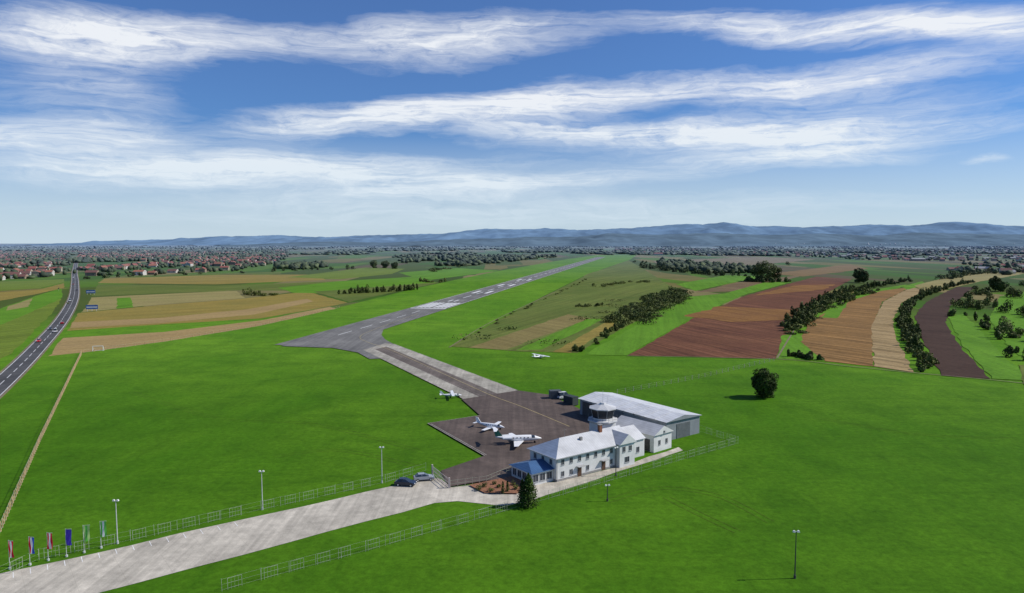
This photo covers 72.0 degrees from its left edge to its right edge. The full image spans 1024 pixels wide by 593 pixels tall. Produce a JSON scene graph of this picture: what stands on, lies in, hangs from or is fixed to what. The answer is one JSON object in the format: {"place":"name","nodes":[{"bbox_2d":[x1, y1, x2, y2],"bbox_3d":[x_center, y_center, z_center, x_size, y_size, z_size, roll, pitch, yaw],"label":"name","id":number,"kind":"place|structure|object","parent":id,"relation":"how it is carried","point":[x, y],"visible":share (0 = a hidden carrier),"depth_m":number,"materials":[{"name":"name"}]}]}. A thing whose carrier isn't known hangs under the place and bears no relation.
{"place":"outdoors","nodes":[
{"label":"outdoors","id":0,"kind":"place"},
{"bbox_2d":[7,298,31,309],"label":"stubble field","id":1,"kind":"structure","parent":0,"point":[25,303],"depth_m":560.80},
{"bbox_2d":[0,299,60,358],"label":"crop field","id":2,"kind":"structure","parent":0,"point":[16,333],"depth_m":415.48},
{"bbox_2d":[0,289,62,324],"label":"green field","id":3,"kind":"structure","parent":0,"point":[38,301],"depth_m":560.91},
{"bbox_2d":[0,279,63,290],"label":"crop field","id":4,"kind":"structure","parent":0,"point":[16,285],"depth_m":841.93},
{"bbox_2d":[0,251,64,279],"bbox_3d":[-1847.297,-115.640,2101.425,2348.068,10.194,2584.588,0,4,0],"label":"village houses","id":5,"kind":"structure","parent":0,"point":[21,274],"depth_m":1218.72,"materials":[{"name":"white tile"}]},
{"bbox_2d":[0,283,64,300],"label":"stubble field","id":6,"kind":"structure","parent":0,"point":[9,295],"depth_m":707.18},
{"bbox_2d":[116,297,132,307],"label":"green field","id":7,"kind":"structure","parent":0,"point":[124,303],"depth_m":579.69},
{"bbox_2d":[82,291,244,311],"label":"crop field","id":8,"kind":"structure","parent":0,"point":[106,303],"depth_m":631.75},
{"bbox_2d":[70,299,312,327],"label":"stubble field","id":9,"kind":"structure","parent":0,"point":[257,310],"depth_m":471.39,"materials":[{"name":"plant"}]},
{"bbox_2d":[49,307,335,355],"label":"soil field","id":10,"kind":"structure","parent":0,"point":[70,345],"depth_m":372.10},
{"bbox_2d":[107,272,280,277],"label":"crop field","id":11,"kind":"structure","parent":0,"point":[202,274],"depth_m":1141.76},
{"bbox_2d":[67,293,346,330],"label":"stubble field","id":12,"kind":"structure","parent":0,"point":[180,309],"depth_m":527.94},
{"bbox_2d":[99,275,325,283],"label":"stubble field","id":13,"kind":"structure","parent":0,"point":[215,279],"depth_m":957.05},
{"bbox_2d":[92,281,334,295],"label":"meadow","id":14,"kind":"structure","parent":0,"point":[103,289],"depth_m":769.68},
{"bbox_2d":[0,447,681,592],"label":"access road","id":15,"kind":"structure","parent":0,"point":[107,570],"depth_m":119.71,"materials":[{"name":"concrete"}]},
{"bbox_2d":[394,477,416,486],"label":"parked car","id":16,"kind":"object","parent":15,"relation":"on","point":[404,481],"visible":1,"depth_m":144.72,"materials":[{"name":"paint"}]},
{"bbox_2d":[413,472,434,481],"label":"parked car","id":17,"kind":"object","parent":15,"relation":"on","point":[417,477],"visible":0.98,"depth_m":147.92,"materials":[{"name":"paint"}]},
{"bbox_2d":[431,464,449,487],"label":"sliding gate","id":18,"kind":"structure","parent":15,"relation":"on","point":[434,472],"depth_m":148.07,"materials":[{"name":"metal"}]},
{"bbox_2d":[292,267,402,278],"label":"green field","id":19,"kind":"structure","parent":0,"point":[355,273],"depth_m":1142.56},
{"bbox_2d":[279,277,434,292],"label":"green field","id":20,"kind":"structure","parent":0,"point":[326,286],"depth_m":842.61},
{"bbox_2d":[314,282,439,301],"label":"meadow","id":21,"kind":"structure","parent":0,"point":[348,297],"depth_m":693.35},
{"bbox_2d":[87,255,770,394],"bbox_3d":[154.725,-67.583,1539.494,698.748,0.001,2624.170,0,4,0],"label":"airfield grass","id":22,"kind":"structure","parent":0,"point":[431,335],"depth_m":336.79,"materials":[{"name":"plant"}]},
{"bbox_2d":[400,268,496,279],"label":"green field","id":23,"kind":"structure","parent":0,"point":[443,273],"depth_m":1142.68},
{"bbox_2d":[0,244,1023,592],"bbox_3d":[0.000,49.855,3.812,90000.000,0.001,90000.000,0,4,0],"label":"ground","id":24,"kind":"structure","parent":0,"point":[864,508],"depth_m":153.72,"materials":[{"name":"plant"}]},
{"bbox_2d":[28,536,34,565],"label":"flag pole","id":25,"kind":"object","parent":24,"relation":"on","point":[31,544],"visible":1,"depth_m":109.20,"materials":[{"name":"fabric"}]},
{"bbox_2d":[0,251,76,280],"bbox_3d":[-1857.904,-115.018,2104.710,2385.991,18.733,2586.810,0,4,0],"label":"village trees","id":26,"kind":"object","parent":24,"relation":"on","point":[28,264],"visible":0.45,"depth_m":1406.83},
{"bbox_2d":[0,263,78,395],"bbox_3d":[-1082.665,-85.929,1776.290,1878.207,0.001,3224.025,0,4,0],"label":"highway","id":27,"kind":"structure","parent":24,"relation":"on","point":[21,364],"depth_m":340.04,"materials":[{"name":"asphalt"}]},
{"bbox_2d":[1,264,78,390],"bbox_3d":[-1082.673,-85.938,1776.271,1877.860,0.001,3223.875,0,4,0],"label":"highway markings","id":28,"kind":"object","parent":27,"relation":"on","point":[41,343],"visible":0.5,"depth_m":344.97,"materials":[{"name":"white paint"}]},
{"bbox_2d":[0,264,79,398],"bbox_3d":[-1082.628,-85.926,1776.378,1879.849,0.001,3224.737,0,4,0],"label":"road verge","id":29,"kind":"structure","parent":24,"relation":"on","point":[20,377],"depth_m":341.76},
{"bbox_2d":[0,351,81,531],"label":"dirt path","id":30,"kind":"structure","parent":24,"relation":"on","point":[15,492],"depth_m":167.22,"materials":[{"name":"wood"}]},
{"bbox_2d":[65,529,71,556],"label":"flag pole","id":31,"kind":"object","parent":24,"relation":"on","point":[68,536],"visible":1,"depth_m":112.24,"materials":[{"name":"fabric"}]},
{"bbox_2d":[83,525,89,552],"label":"flag pole","id":32,"kind":"object","parent":24,"relation":"on","point":[86,535],"visible":1,"depth_m":113.74,"materials":[{"name":"fabric"}]},
{"bbox_2d":[100,521,106,548],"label":"flag pole","id":33,"kind":"object","parent":24,"relation":"on","point":[103,531],"visible":1,"depth_m":115.39,"materials":[{"name":"fabric"}]},
{"bbox_2d":[0,248,289,252],"bbox_3d":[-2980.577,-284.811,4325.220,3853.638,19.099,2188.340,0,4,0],"label":"village trees","id":34,"kind":"object","parent":24,"relation":"on","point":[266,250],"visible":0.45,"depth_m":4017.96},
{"bbox_2d":[83,269,273,278],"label":"hedgerow","id":35,"kind":"object","parent":24,"relation":"on","point":[133,274],"visible":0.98,"depth_m":1045.18,"materials":[{"name":"green plant"}]},
{"bbox_2d":[76,251,284,275],"bbox_3d":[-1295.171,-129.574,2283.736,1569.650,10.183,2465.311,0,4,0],"label":"village houses","id":36,"kind":"structure","parent":24,"relation":"on","point":[145,272],"depth_m":1578.26,"materials":[{"name":"white tile"}]},
{"bbox_2d":[80,250,288,275],"bbox_3d":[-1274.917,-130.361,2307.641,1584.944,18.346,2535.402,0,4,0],"label":"village trees","id":37,"kind":"object","parent":24,"relation":"on","point":[110,270],"visible":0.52,"depth_m":1613.16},
{"bbox_2d":[0,465,419,576],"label":"perimeter fence","id":38,"kind":"object","parent":24,"relation":"on","point":[211,516],"visible":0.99,"depth_m":126.91,"materials":[{"name":"metal"}]},
{"bbox_2d":[83,306,339,352],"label":"timber post fence","id":39,"kind":"object","parent":24,"relation":"on","point":[216,330],"visible":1,"depth_m":389.72,"materials":[{"name":"wood"}]},
{"bbox_2d":[242,287,277,295],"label":"hedgerow","id":40,"kind":"object","parent":24,"relation":"on","point":[255,293],"visible":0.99,"depth_m":667.85,"materials":[{"name":"green plant"}]},
{"bbox_2d":[337,282,417,293],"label":"hedgerow","id":41,"kind":"object","parent":24,"relation":"on","point":[376,289],"visible":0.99,"depth_m":710.79,"materials":[{"name":"green plant"}]},
{"bbox_2d":[275,257,603,344],"bbox_3d":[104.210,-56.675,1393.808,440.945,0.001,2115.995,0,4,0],"label":"runway","id":42,"kind":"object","parent":24,"relation":"on","point":[413,312],"visible":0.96,"depth_m":517.98,"materials":[{"name":"asphalt"}]},
{"bbox_2d":[283,316,416,358],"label":"runway junction","id":43,"kind":"object","parent":42,"relation":"on","point":[351,340],"visible":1,"depth_m":359.14,"materials":[{"name":"asphalt"}]},
{"bbox_2d":[339,257,599,334],"bbox_3d":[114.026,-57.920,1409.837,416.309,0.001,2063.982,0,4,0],"label":"runway markings","id":44,"kind":"object","parent":42,"relation":"on","point":[437,307],"visible":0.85,"depth_m":577.31,"materials":[{"name":"paint"}]},
{"bbox_2d":[444,277,534,302],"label":"runway tyre wear","id":45,"kind":"object","parent":42,"relation":"on","point":[469,296],"visible":1,"depth_m":704.74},
{"bbox_2d":[364,343,516,398],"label":"taxiway","id":46,"kind":"structure","parent":24,"relation":"on","point":[490,385],"depth_m":270.57,"materials":[{"name":"concrete"}]},
{"bbox_2d":[376,347,496,395],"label":"taxiway strip","id":47,"kind":"object","parent":46,"relation":"on","point":[438,373],"visible":1,"depth_m":268.45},
{"bbox_2d":[221,427,735,588],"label":"perimeter fence","id":48,"kind":"object","parent":24,"relation":"on","point":[729,440],"visible":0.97,"depth_m":121.67,"materials":[{"name":"metal"}]},
{"bbox_2d":[428,256,554,271],"bbox_3d":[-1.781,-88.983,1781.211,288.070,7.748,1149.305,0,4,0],"label":"hedgerow","id":49,"kind":"object","parent":24,"relation":"on","point":[433,269],"visible":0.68,"depth_m":1418.78,"materials":[{"name":"green plant"}]},
{"bbox_2d":[470,476,520,492],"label":"gravel bed","id":50,"kind":"object","parent":24,"relation":"on","point":[509,479],"visible":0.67,"depth_m":144.60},
{"bbox_2d":[429,390,588,485],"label":"apron","id":51,"kind":"object","parent":24,"relation":"on","point":[515,419],"visible":0.73,"depth_m":190.00,"materials":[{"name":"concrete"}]},
{"bbox_2d":[474,417,503,430],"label":"light airplane","id":52,"kind":"object","parent":51,"relation":"on","point":[491,425],"visible":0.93,"depth_m":188.68,"materials":[{"name":"white metal"}]},
{"bbox_2d":[492,427,540,446],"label":"jet airplane","id":53,"kind":"object","parent":51,"relation":"on","point":[518,440],"visible":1,"depth_m":174.31,"materials":[{"name":"white metal"}]},
{"bbox_2d":[563,394,578,405],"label":"storage container","id":54,"kind":"object","parent":51,"relation":"on","point":[569,399],"visible":1,"depth_m":217.00,"materials":[{"name":"metal"}]},
{"bbox_2d":[0,245,1023,256],"bbox_3d":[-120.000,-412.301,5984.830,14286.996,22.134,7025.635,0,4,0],"label":"distant forest","id":55,"kind":"object","parent":24,"relation":"on","point":[548,249],"visible":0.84,"depth_m":4116.32,"materials":[{"name":"green plant"}]},
{"bbox_2d":[0,253,1023,272],"bbox_3d":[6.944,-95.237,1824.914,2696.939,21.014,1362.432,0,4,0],"label":"distant trees","id":56,"kind":"object","parent":24,"relation":"on","point":[480,259],"visible":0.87,"depth_m":1690.29,"materials":[{"name":"green plant"}]},
{"bbox_2d":[516,472,541,507],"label":"conifer tree","id":57,"kind":"object","parent":24,"relation":"on","point":[528,496],"visible":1,"depth_m":133.02,"materials":[{"name":"green plant"}]},
{"bbox_2d":[452,298,640,345],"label":"hedgerow","id":58,"kind":"object","parent":24,"relation":"on","point":[616,306],"visible":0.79,"depth_m":404.21,"materials":[{"name":"green plant"}]},
{"bbox_2d":[509,424,644,484],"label":"airport terminal","id":59,"kind":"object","parent":24,"relation":"on","point":[569,457],"visible":0.92,"depth_m":152.99,"materials":[{"name":"paint"}]},
{"bbox_2d":[512,468,551,482],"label":"pavilion windows","id":60,"kind":"structure","parent":59,"relation":"in","point":[516,472],"depth_m":147.18,"materials":[{"name":"grey glass"}]},
{"bbox_2d":[534,445,631,476],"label":"windows","id":61,"kind":"structure","parent":59,"relation":"in","point":[630,446],"depth_m":152.52,"materials":[{"name":"grey glass"}]},
{"bbox_2d":[571,315,630,350],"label":"hedgerow","id":62,"kind":"object","parent":24,"relation":"on","point":[605,333],"visible":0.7,"depth_m":383.29,"materials":[{"name":"green plant"}]},
{"bbox_2d":[588,402,617,430],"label":"control tower","id":63,"kind":"structure","parent":24,"relation":"on","point":[602,412],"depth_m":171.34,"materials":[{"name":"white glass"}]},
{"bbox_2d":[578,392,700,439],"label":"hangar","id":64,"kind":"structure","parent":24,"relation":"on","point":[680,423],"depth_m":187.45,"materials":[{"name":"metal"}]},
{"bbox_2d":[582,400,689,438],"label":"hangar doors","id":65,"kind":"structure","parent":64,"relation":"in","point":[683,429],"depth_m":186.01,"materials":[{"name":"metal"}]},
{"bbox_2d":[600,291,692,324],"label":"hedgerow","id":66,"kind":"object","parent":24,"relation":"on","point":[672,302],"visible":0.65,"depth_m":505.06,"materials":[{"name":"green plant"}]},
{"bbox_2d":[612,286,692,319],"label":"hedgerow","id":67,"kind":"object","parent":24,"relation":"on","point":[665,294],"visible":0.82,"depth_m":552.89,"materials":[{"name":"green plant"}]},
{"bbox_2d":[642,432,671,452],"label":"walls","id":68,"kind":"structure","parent":24,"relation":"on","point":[654,447],"depth_m":169.48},
{"bbox_2d":[616,415,672,435],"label":"roof","id":69,"kind":"structure","parent":68,"relation":"on","point":[648,428],"depth_m":171.99,"materials":[{"name":"metal"}]},
{"bbox_2d":[639,261,746,275],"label":"hedgerow","id":70,"kind":"object","parent":24,"relation":"on","point":[684,270],"visible":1,"depth_m":1176.89,"materials":[{"name":"green plant"}]},
{"bbox_2d":[618,247,812,256],"bbox_3d":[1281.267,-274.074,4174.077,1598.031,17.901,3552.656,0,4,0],"label":"village trees","id":71,"kind":"object","parent":24,"relation":"on","point":[781,251],"visible":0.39,"depth_m":3750.05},
{"bbox_2d":[750,368,778,397],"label":"round tree","id":72,"kind":"object","parent":24,"relation":"on","point":[764,383],"visible":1,"depth_m":226.14,"materials":[{"name":"green plant"}]},
{"bbox_2d":[743,276,790,282],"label":"hedgerow","id":73,"kind":"object","parent":24,"relation":"on","point":[758,279],"visible":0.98,"depth_m":893.60,"materials":[{"name":"green plant"}]},
{"bbox_2d":[783,287,879,334],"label":"hedgerow","id":74,"kind":"object","parent":24,"relation":"on","point":[844,297],"visible":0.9,"depth_m":527.20,"materials":[{"name":"green plant"}]},
{"bbox_2d":[780,275,912,328],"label":"hedgerow","id":75,"kind":"object","parent":24,"relation":"on","point":[800,312],"visible":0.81,"depth_m":545.75,"materials":[{"name":"green plant"}]},
{"bbox_2d":[786,249,1023,260],"bbox_3d":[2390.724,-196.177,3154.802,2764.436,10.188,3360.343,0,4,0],"label":"village houses","id":76,"kind":"structure","parent":24,"relation":"on","point":[1014,256],"depth_m":2323.20,"materials":[{"name":"white tile"}]},
{"bbox_2d":[796,248,1023,261],"bbox_3d":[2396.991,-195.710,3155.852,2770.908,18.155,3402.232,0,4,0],"label":"village trees","id":77,"kind":"object","parent":24,"relation":"on","point":[912,256],"visible":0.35,"depth_m":2475.01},
{"bbox_2d":[898,315,939,370],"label":"hedgerow","id":78,"kind":"object","parent":24,"relation":"on","point":[929,360],"visible":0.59,"depth_m":315.38,"materials":[{"name":"green plant"}]},
{"bbox_2d":[894,278,974,371],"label":"hedgerow","id":79,"kind":"object","parent":24,"relation":"on","point":[906,306],"visible":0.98,"depth_m":479.11,"materials":[{"name":"green plant"}]},
{"bbox_2d":[949,292,997,309],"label":"hedgerow","id":80,"kind":"object","parent":24,"relation":"on","point":[978,305],"visible":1,"depth_m":543.00,"materials":[{"name":"green plant"}]},
{"bbox_2d":[935,268,1016,279],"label":"hedgerow","id":81,"kind":"object","parent":24,"relation":"on","point":[953,273],"visible":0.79,"depth_m":1023.10,"materials":[{"name":"green plant"}]},
{"bbox_2d":[946,263,1023,273],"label":"village houses","id":82,"kind":"structure","parent":24,"relation":"on","point":[979,267],"depth_m":1226.18,"materials":[{"name":"white tile"}]},
{"bbox_2d":[947,308,1023,359],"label":"hedgerow","id":83,"kind":"object","parent":24,"relation":"on","point":[986,325],"visible":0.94,"depth_m":403.34,"materials":[{"name":"green plant"}]},
{"bbox_2d":[947,260,1023,274],"bbox_3d":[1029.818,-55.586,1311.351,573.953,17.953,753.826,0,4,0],"label":"village trees","id":84,"kind":"object","parent":24,"relation":"on","point":[1018,268],"visible":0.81,"depth_m":1248.47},
{"bbox_2d":[963,281,1023,299],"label":"hedgerow","id":85,"kind":"object","parent":24,"relation":"on","point":[984,291],"visible":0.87,"depth_m":678.34,"materials":[{"name":"green plant"}]},
{"bbox_2d":[988,276,1001,290],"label":"broadleaf tree","id":86,"kind":"object","parent":24,"relation":"on","point":[993,281],"visible":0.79,"depth_m":728.66,"materials":[{"name":"green plant"}]},
{"bbox_2d":[993,316,1023,337],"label":"hedgerow","id":87,"kind":"object","parent":24,"relation":"on","point":[1008,327],"visible":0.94,"depth_m":371.76,"materials":[{"name":"green plant"}]},
{"bbox_2d":[996,299,1023,316],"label":"hedgerow","id":88,"kind":"object","parent":24,"relation":"on","point":[1003,308],"visible":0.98,"depth_m":499.30,"materials":[{"name":"green plant"}]},
{"bbox_2d":[1005,286,1022,297],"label":"hedgerow","id":89,"kind":"object","parent":24,"relation":"on","point":[1012,292],"visible":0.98,"depth_m":640.71,"materials":[{"name":"green plant"}]},
{"bbox_2d":[0,0,1023,243],"label":"sky","id":90,"kind":"structure","parent":0,"point":[120,119],"materials":[{"name":"blue"}]},
{"bbox_2d":[26,222,1023,244],"bbox_3d":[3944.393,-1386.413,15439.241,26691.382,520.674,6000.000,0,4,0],"label":"hills","id":91,"kind":"structure","parent":0,"point":[881,229],"depth_m":14238.31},
{"bbox_2d":[469,314,590,348],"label":"soil field","id":92,"kind":"structure","parent":0,"point":[514,339],"depth_m":387.86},
{"bbox_2d":[518,319,602,349],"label":"green field","id":93,"kind":"structure","parent":0,"point":[572,329],"depth_m":379.46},
{"bbox_2d":[453,260,677,352],"bbox_3d":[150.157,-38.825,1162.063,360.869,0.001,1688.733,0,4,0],"label":"meadow","id":94,"kind":"structure","parent":0,"point":[564,302],"depth_m":588.72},
{"bbox_2d":[553,322,613,352],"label":"soil field","id":95,"kind":"structure","parent":0,"point":[584,339],"depth_m":367.56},
{"bbox_2d":[202,233,1023,246],"bbox_3d":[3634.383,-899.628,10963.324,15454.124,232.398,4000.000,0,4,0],"label":"hills","id":96,"kind":"structure","parent":0,"point":[815,240],"depth_m":9851.76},
{"bbox_2d":[586,282,790,354],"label":"green field","id":97,"kind":"structure","parent":0,"point":[632,339],"depth_m":441.05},
{"bbox_2d":[671,431,728,450],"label":"lawn","id":98,"kind":"structure","parent":0,"point":[699,439],"depth_m":178.36,"materials":[{"name":"green plant"}]},
{"bbox_2d":[614,247,809,256],"bbox_3d":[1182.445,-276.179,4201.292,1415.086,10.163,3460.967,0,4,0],"label":"village houses","id":99,"kind":"structure","parent":0,"point":[674,249],"depth_m":3683.84,"materials":[{"name":"white tile"}]},
{"bbox_2d":[677,275,754,290],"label":"green field","id":100,"kind":"structure","parent":0,"point":[696,285],"depth_m":883.63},
{"bbox_2d":[654,257,815,264],"bbox_3d":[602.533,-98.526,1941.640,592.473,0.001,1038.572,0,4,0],"label":"stubble field","id":101,"kind":"structure","parent":0,"point":[749,260],"depth_m":1968.09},
{"bbox_2d":[450,293,1019,382],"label":"dirt track","id":102,"kind":"structure","parent":0,"point":[732,357],"depth_m":308.81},
{"bbox_2d":[629,276,850,358],"bbox_3d":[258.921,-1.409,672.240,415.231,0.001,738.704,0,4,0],"label":"ploughed field","id":103,"kind":"structure","parent":0,"point":[700,337],"depth_m":387.62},
{"bbox_2d":[685,306,796,321],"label":"stubble field","id":104,"kind":"structure","parent":0,"point":[733,314],"depth_m":489.40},
{"bbox_2d":[699,276,798,291],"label":"stubble field","id":105,"kind":"structure","parent":0,"point":[733,286],"depth_m":802.99,"materials":[{"name":"soil"}]},
{"bbox_2d":[756,260,776,280],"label":"broadleaf tree","id":106,"kind":"object","parent":105,"relation":"on","point":[772,270],"visible":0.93,"depth_m":898.43,"materials":[{"name":"green plant"}]},
{"bbox_2d":[754,284,834,295],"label":"stubble field","id":107,"kind":"structure","parent":0,"point":[797,288],"depth_m":766.68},
{"bbox_2d":[776,334,823,360],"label":"green field","id":108,"kind":"structure","parent":0,"point":[794,343],"depth_m":335.81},
{"bbox_2d":[787,349,824,359],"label":"tree clump","id":109,"kind":"object","parent":108,"relation":"on","point":[807,356],"visible":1,"depth_m":304.30,"materials":[{"name":"green plant"}]},
{"bbox_2d":[775,264,867,275],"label":"stubble field","id":110,"kind":"structure","parent":0,"point":[830,269],"depth_m":1263.49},
{"bbox_2d":[822,301,847,317],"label":"green field","id":111,"kind":"structure","parent":0,"point":[835,312],"depth_m":511.12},
{"bbox_2d":[801,288,905,365],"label":"crop field","id":112,"kind":"structure","parent":0,"point":[845,336],"depth_m":387.47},
{"bbox_2d":[803,284,906,325],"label":"green field","id":113,"kind":"structure","parent":0,"point":[881,289],"depth_m":743.38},
{"bbox_2d":[871,288,919,371],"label":"stubble field","id":114,"kind":"structure","parent":0,"point":[888,351],"depth_m":371.09,"materials":[{"name":"plant"}]},
{"bbox_2d":[915,287,990,378],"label":"ploughed field","id":115,"kind":"structure","parent":0,"point":[942,345],"depth_m":367.11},
{"bbox_2d":[915,272,1023,289],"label":"crop field","id":116,"kind":"structure","parent":0,"point":[978,277],"depth_m":954.17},
{"bbox_2d":[948,314,1021,379],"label":"green field","id":117,"kind":"structure","parent":0,"point":[990,358],"depth_m":326.24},
{"bbox_2d":[990,292,1023,355],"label":"green field","id":118,"kind":"structure","parent":0,"point":[1015,318],"depth_m":469.98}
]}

